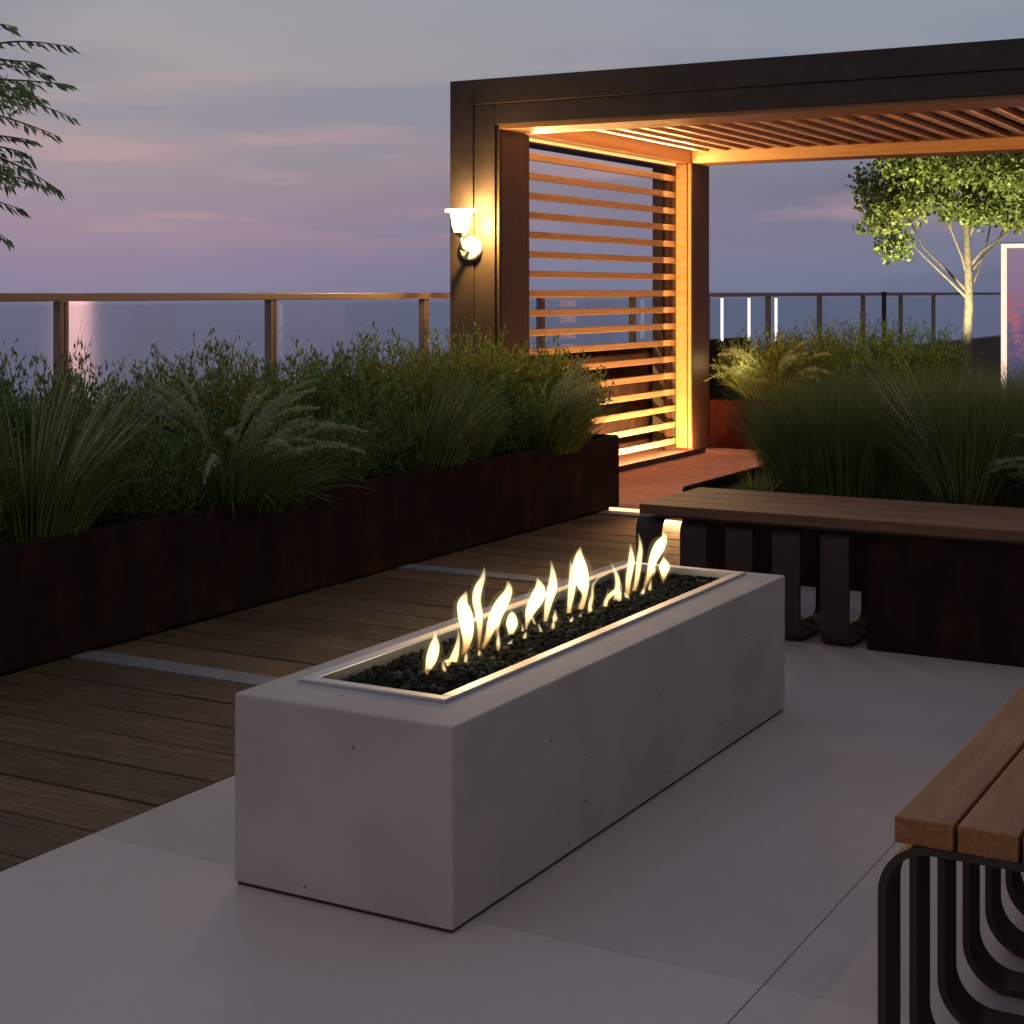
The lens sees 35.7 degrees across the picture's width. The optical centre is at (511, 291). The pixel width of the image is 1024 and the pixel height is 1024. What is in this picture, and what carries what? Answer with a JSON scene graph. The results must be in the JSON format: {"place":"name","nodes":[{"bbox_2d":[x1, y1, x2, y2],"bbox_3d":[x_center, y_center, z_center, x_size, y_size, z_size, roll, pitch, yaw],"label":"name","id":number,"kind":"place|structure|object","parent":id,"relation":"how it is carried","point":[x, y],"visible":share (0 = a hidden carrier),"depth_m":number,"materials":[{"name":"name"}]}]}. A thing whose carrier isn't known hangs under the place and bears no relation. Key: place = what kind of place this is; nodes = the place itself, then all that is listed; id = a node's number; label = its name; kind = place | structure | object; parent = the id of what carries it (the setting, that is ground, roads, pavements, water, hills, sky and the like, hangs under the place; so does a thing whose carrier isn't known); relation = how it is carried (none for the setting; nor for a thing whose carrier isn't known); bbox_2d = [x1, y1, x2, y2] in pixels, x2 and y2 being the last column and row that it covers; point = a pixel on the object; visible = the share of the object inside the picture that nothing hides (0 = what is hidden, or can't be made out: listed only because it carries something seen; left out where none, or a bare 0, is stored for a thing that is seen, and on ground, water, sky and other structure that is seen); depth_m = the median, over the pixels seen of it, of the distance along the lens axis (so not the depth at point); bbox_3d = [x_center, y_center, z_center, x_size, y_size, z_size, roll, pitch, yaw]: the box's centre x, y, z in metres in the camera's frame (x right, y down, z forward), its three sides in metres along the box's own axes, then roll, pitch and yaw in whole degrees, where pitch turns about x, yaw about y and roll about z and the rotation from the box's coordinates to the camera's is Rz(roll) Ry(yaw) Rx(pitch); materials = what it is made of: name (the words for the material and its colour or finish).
{"place":"outdoors","nodes":[
{"label":"outdoors","id":0,"kind":"place"},
{"bbox_2d":[119,348,378,516],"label":"plume grass","id":1,"kind":"object","parent":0,"point":[234,484],"depth_m":7.18,"materials":[{"name":"green plant"}]},
{"bbox_2d":[0,295,1000,414],"bbox_3d":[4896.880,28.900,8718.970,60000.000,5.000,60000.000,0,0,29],"label":"sea","id":2,"kind":"structure","parent":0,"point":[320,323],"depth_m":1332.59,"materials":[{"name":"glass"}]},
{"bbox_2d":[0,374,1000,676],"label":"ground","id":3,"kind":"structure","parent":0,"point":[318,588],"depth_m":7.40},
{"bbox_2d":[0,433,618,674],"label":"planter","id":4,"kind":"object","parent":3,"relation":"on","point":[95,586],"visible":0.68,"depth_m":7.12,"materials":[{"name":"metal"}]},
{"bbox_2d":[0,372,50,472],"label":"shrub","id":5,"kind":"object","parent":4,"relation":"on","point":[11,412],"visible":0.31,"depth_m":6.37,"materials":[{"name":"green plant"}]},
{"bbox_2d":[0,445,55,545],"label":"shrub","id":6,"kind":"object","parent":4,"relation":"on","point":[2,499],"visible":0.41,"depth_m":6.00,"materials":[{"name":"green plant"}]},
{"bbox_2d":[0,23,81,251],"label":"tree","id":7,"kind":"object","parent":4,"relation":"on","point":[25,93],"visible":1,"depth_m":5.31,"materials":[{"name":"green plant"}]},
{"bbox_2d":[0,337,173,517],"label":"shrub","id":8,"kind":"object","parent":4,"relation":"on","point":[40,391],"visible":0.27,"depth_m":6.86,"materials":[{"name":"green plant"}]},
{"bbox_2d":[0,317,205,545],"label":"grass clump","id":9,"kind":"object","parent":4,"relation":"on","point":[65,510],"visible":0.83,"depth_m":6.09,"materials":[{"name":"green plant"}]},
{"bbox_2d":[58,413,230,524],"bbox_3d":[-1.641,0.764,6.935,0.772,0.486,0.940,0,0,29],"label":"shrub","id":10,"kind":"object","parent":4,"relation":"on","point":[149,500],"visible":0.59,"depth_m":6.79,"materials":[{"name":"green plant"}]},
{"bbox_2d":[97,392,247,495],"bbox_3d":[-1.673,0.736,7.404,0.858,0.565,0.946,0,0,29],"label":"shrub","id":11,"kind":"object","parent":4,"relation":"on","point":[218,431],"visible":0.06,"depth_m":7.33,"materials":[{"name":"green plant"}]},
{"bbox_2d":[104,327,324,475],"bbox_3d":[-1.475,0.583,7.882,1.065,0.839,1.245,0,0,29],"label":"shrub","id":12,"kind":"object","parent":4,"relation":"on","point":[219,389],"visible":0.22,"depth_m":7.75,"materials":[{"name":"green plant"}]},
{"bbox_2d":[222,349,410,454],"bbox_3d":[-1.082,0.650,8.511,1.083,0.704,1.045,0,0,-25],"label":"shrub","id":13,"kind":"object","parent":4,"relation":"on","point":[334,387],"visible":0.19,"depth_m":8.36,"materials":[{"name":"green plant"}]},
{"bbox_2d":[250,398,398,490],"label":"shrub","id":14,"kind":"object","parent":4,"relation":"on","point":[360,465],"visible":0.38,"depth_m":7.86,"materials":[{"name":"green plant"}]},
{"bbox_2d":[303,381,441,479],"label":"shrub","id":15,"kind":"object","parent":4,"relation":"on","point":[384,464],"visible":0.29,"depth_m":8.26,"materials":[{"name":"green plant"}]},
{"bbox_2d":[274,321,473,439],"bbox_3d":[-0.853,0.579,9.055,1.156,0.846,1.245,0,0,29],"label":"shrub","id":16,"kind":"object","parent":4,"relation":"on","point":[372,367],"visible":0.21,"depth_m":8.92,"materials":[{"name":"green plant"}]},
{"bbox_2d":[347,354,518,474],"bbox_3d":[-0.514,0.623,8.650,1.160,0.720,1.228,0,0,2],"label":"grass clump","id":17,"kind":"object","parent":4,"relation":"on","point":[434,452],"visible":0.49,"depth_m":8.48,"materials":[{"name":"green plant"}]},
{"bbox_2d":[364,333,528,418],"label":"shrub","id":18,"kind":"object","parent":4,"relation":"on","point":[456,362],"visible":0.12,"depth_m":9.43,"materials":[{"name":"green plant"}]},
{"bbox_2d":[388,365,510,461],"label":"shrub","id":19,"kind":"object","parent":4,"relation":"on","point":[479,451],"visible":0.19,"depth_m":8.97,"materials":[{"name":"green plant"}]},
{"bbox_2d":[406,312,569,413],"bbox_3d":[-0.225,0.554,10.027,1.109,0.896,1.179,0,0,-12],"label":"shrub","id":20,"kind":"object","parent":4,"relation":"on","point":[493,358],"visible":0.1,"depth_m":9.88,"materials":[{"name":"green plant"}]},
{"bbox_2d":[450,361,560,459],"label":"shrub","id":21,"kind":"object","parent":4,"relation":"on","point":[500,446],"visible":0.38,"depth_m":9.40,"materials":[{"name":"green plant"}]},
{"bbox_2d":[462,334,614,439],"bbox_3d":[0.173,0.633,10.178,1.054,0.738,1.060,0,0,29],"label":"shrub","id":22,"kind":"object","parent":4,"relation":"on","point":[554,366],"visible":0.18,"depth_m":10.04,"materials":[{"name":"green plant"}]},
{"bbox_2d":[486,356,642,454],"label":"plume grass","id":23,"kind":"object","parent":4,"relation":"on","point":[561,435],"depth_m":9.57,"materials":[{"name":"green plant"}]},
{"bbox_2d":[0,514,681,871],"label":"deck","id":24,"kind":"structure","parent":3,"relation":"on","point":[87,748],"depth_m":5.69,"materials":[{"name":"brown wood"}]},
{"bbox_2d":[71,650,279,685],"bbox_3d":[-1.008,1.413,5.784,1.498,0.031,0.125,0,0,29],"label":"paving strip","id":25,"kind":"object","parent":24,"relation":"on","point":[224,675],"visible":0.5,"depth_m":5.91,"materials":[{"name":"concrete"}]},
{"bbox_2d":[397,564,566,584],"bbox_3d":[0.101,1.413,7.759,1.498,0.031,0.125,0,0,29],"label":"paving strip","id":26,"kind":"object","parent":24,"relation":"on","point":[485,574],"visible":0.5,"depth_m":7.88,"materials":[{"name":"concrete"}]},
{"bbox_2d":[0,292,1000,406],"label":"glass railing","id":27,"kind":"object","parent":3,"relation":"on","point":[60,324],"visible":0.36,"depth_m":9.93,"materials":[{"name":"metal"}]},
{"bbox_2d":[597,510,682,520],"bbox_3d":[1.224,1.413,9.758,1.498,0.031,0.125,0,0,29],"label":"paving strip","id":28,"kind":"object","parent":3,"relation":"on","point":[621,513],"visible":0.21,"depth_m":10.03,"materials":[{"name":"concrete"}]},
{"bbox_2d":[609,507,639,512],"bbox_3d":[0.730,1.387,10.121,0.240,0.019,0.020,0,0,29],"label":"step light","id":29,"kind":"object","parent":28,"relation":"on","point":[624,509],"visible":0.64,"depth_m":10.12,"materials":[{"name":"white plastic"}]},
{"bbox_2d":[720,298,723,396],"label":"light column","id":30,"kind":"structure","parent":3,"relation":"on","point":[721,389],"depth_m":15.59,"materials":[{"name":"white metal"}]},
{"bbox_2d":[881,292,886,338],"bbox_3d":[4.679,0.713,20.000,0.080,1.435,0.080,0,0,29],"label":"railing post","id":31,"kind":"object","parent":3,"relation":"on","point":[883,305],"visible":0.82,"depth_m":19.97,"materials":[{"name":"brown metal"}]},
{"bbox_2d":[844,152,1023,393],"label":"tree","id":32,"kind":"object","parent":3,"relation":"on","point":[984,176],"visible":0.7,"depth_m":17.89,"materials":[{"name":"green plant"}]},
{"bbox_2d":[0,585,1023,1023],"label":"paving","id":33,"kind":"structure","parent":0,"point":[736,883],"depth_m":3.57,"materials":[{"name":"concrete"}]},
{"bbox_2d":[235,561,784,932],"bbox_3d":[0.129,1.169,4.538,0.604,0.461,2.130,0,0,29],"label":"fire pit","id":34,"kind":"object","parent":33,"relation":"on","point":[452,811],"visible":0.86,"depth_m":3.75,"materials":[{"name":"concrete"}]},
{"bbox_2d":[342,570,719,694],"bbox_3d":[0.133,0.967,4.603,0.350,0.036,1.842,0,0,29],"label":"lava rock bed","id":35,"kind":"object","parent":34,"relation":"on","point":[454,668],"visible":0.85,"depth_m":4.44,"materials":[{"name":"black stone"}]},
{"bbox_2d":[636,487,1023,666],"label":"bench","id":36,"kind":"object","parent":33,"relation":"on","point":[943,580],"visible":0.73,"depth_m":6.20,"materials":[{"name":"brown wood"}]},
{"bbox_2d":[683,466,1020,590],"bbox_3d":[5.239,1.179,6.388,9.120,0.439,1.730,0,0,29],"label":"planter","id":37,"kind":"object","parent":33,"relation":"on","point":[762,548],"visible":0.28,"depth_m":7.66,"materials":[{"name":"metal"}]},
{"bbox_2d":[721,463,784,490],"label":"grass tuft","id":38,"kind":"object","parent":37,"relation":"on","point":[763,486],"visible":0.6,"depth_m":7.82,"materials":[{"name":"green plant"}]},
{"bbox_2d":[702,360,991,498],"bbox_3d":[1.668,0.681,7.949,1.496,0.682,1.430,0,0,29],"label":"grass mound","id":39,"kind":"object","parent":37,"relation":"on","point":[823,459],"depth_m":7.71,"materials":[{"name":"green plant"}]},
{"bbox_2d":[826,368,1023,507],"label":"grass mound","id":40,"kind":"object","parent":37,"relation":"on","point":[1011,497],"depth_m":7.41,"materials":[{"name":"green plant"}]},
{"bbox_2d":[845,324,1023,505],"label":"grass clump","id":41,"kind":"object","parent":37,"relation":"on","point":[942,490],"visible":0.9,"depth_m":7.25,"materials":[{"name":"green plant"}]},
{"bbox_2d":[979,425,1023,495],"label":"plume grass","id":42,"kind":"object","parent":37,"relation":"on","point":[1000,462],"depth_m":7.17,"materials":[{"name":"plant"}]},
{"bbox_2d":[878,684,1023,1023],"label":"bench","id":43,"kind":"object","parent":33,"relation":"on","point":[964,805],"visible":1,"depth_m":2.88,"materials":[{"name":"brown wood"}]},
{"bbox_2d":[0,0,1023,292],"label":"sky","id":44,"kind":"structure","parent":0,"point":[219,146],"materials":[{"name":"purple"}]},
{"bbox_2d":[592,435,763,513],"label":"paver floor","id":45,"kind":"structure","parent":0,"point":[638,487],"depth_m":12.37,"materials":[{"name":"wood"}]},
{"bbox_2d":[530,337,746,447],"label":"wall","id":46,"kind":"structure","parent":45,"relation":"on","point":[623,372],"depth_m":13.91,"materials":[{"name":"metal"}]},
{"bbox_2d":[450,38,1023,471],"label":"pergola","id":47,"kind":"object","parent":45,"relation":"on","point":[679,129],"visible":0.84,"depth_m":11.17,"materials":[{"name":"brown wood"}]},
{"bbox_2d":[445,209,481,260],"bbox_3d":[-0.345,-0.393,10.945,0.220,0.355,0.248,0,0,29],"label":"wall lamp","id":48,"kind":"object","parent":47,"relation":"attached to","point":[470,248],"visible":1,"depth_m":10.91,"materials":[{"name":"white glass"}]},
{"bbox_2d":[710,396,978,449],"bbox_3d":[5.719,1.179,12.684,8.450,0.439,1.080,0,0,29],"label":"planter","id":49,"kind":"object","parent":45,"relation":"on","point":[719,438],"visible":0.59,"depth_m":14.20,"materials":[{"name":"red metal"}]},
{"bbox_2d":[710,323,818,399],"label":"shrub","id":50,"kind":"object","parent":49,"relation":"on","point":[731,360],"visible":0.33,"depth_m":14.50,"materials":[{"name":"green plant"}]},
{"bbox_2d":[704,336,842,401],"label":"plume grass","id":51,"kind":"object","parent":49,"relation":"on","point":[785,359],"depth_m":14.14,"materials":[{"name":"green plant"}]},
{"bbox_2d":[758,315,869,396],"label":"shrub","id":52,"kind":"object","parent":49,"relation":"on","point":[797,363],"visible":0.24,"depth_m":14.32,"materials":[{"name":"green plant"}]},
{"bbox_2d":[784,312,927,400],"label":"shrub","id":53,"kind":"object","parent":49,"relation":"on","point":[829,349],"visible":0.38,"depth_m":14.09,"materials":[{"name":"green plant"}]},
{"bbox_2d":[845,316,986,402],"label":"shrub","id":54,"kind":"object","parent":49,"relation":"on","point":[930,356],"visible":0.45,"depth_m":13.85,"materials":[{"name":"green plant"}]},
{"bbox_2d":[1001,242,1023,389],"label":"picture panel","id":55,"kind":"object","parent":45,"relation":"on","point":[1012,301],"visible":0.56,"depth_m":13.16,"materials":[{"name":"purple metal"}]},
{"bbox_2d":[747,298,750,351],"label":"light column","id":56,"kind":"structure","parent":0,"point":[748,320],"depth_m":15.59,"materials":[{"name":"white metal"}]},
{"bbox_2d":[775,298,777,347],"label":"light column","id":57,"kind":"structure","parent":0,"point":[775,316],"depth_m":15.59,"materials":[{"name":"white metal"}]},
{"bbox_2d":[772,348,1023,434],"bbox_3d":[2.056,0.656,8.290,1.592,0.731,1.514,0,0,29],"label":"grass mound","id":58,"kind":"object","parent":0,"point":[843,399],"depth_m":8.16,"materials":[{"name":"green plant"}]},
{"bbox_2d":[858,335,1000,381],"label":"parapet wall","id":59,"kind":"structure","parent":0,"point":[991,345],"depth_m":26.95,"materials":[{"name":"grey concrete"}]},
{"bbox_2d":[926,353,1023,422],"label":"grass mound","id":60,"kind":"object","parent":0,"point":[1007,389],"depth_m":8.51,"materials":[{"name":"green plant"}]},
{"bbox_2d":[951,357,1023,438],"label":"grass mound","id":61,"kind":"object","parent":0,"point":[1014,392],"depth_m":7.86,"materials":[{"name":"plant"}]}
]}

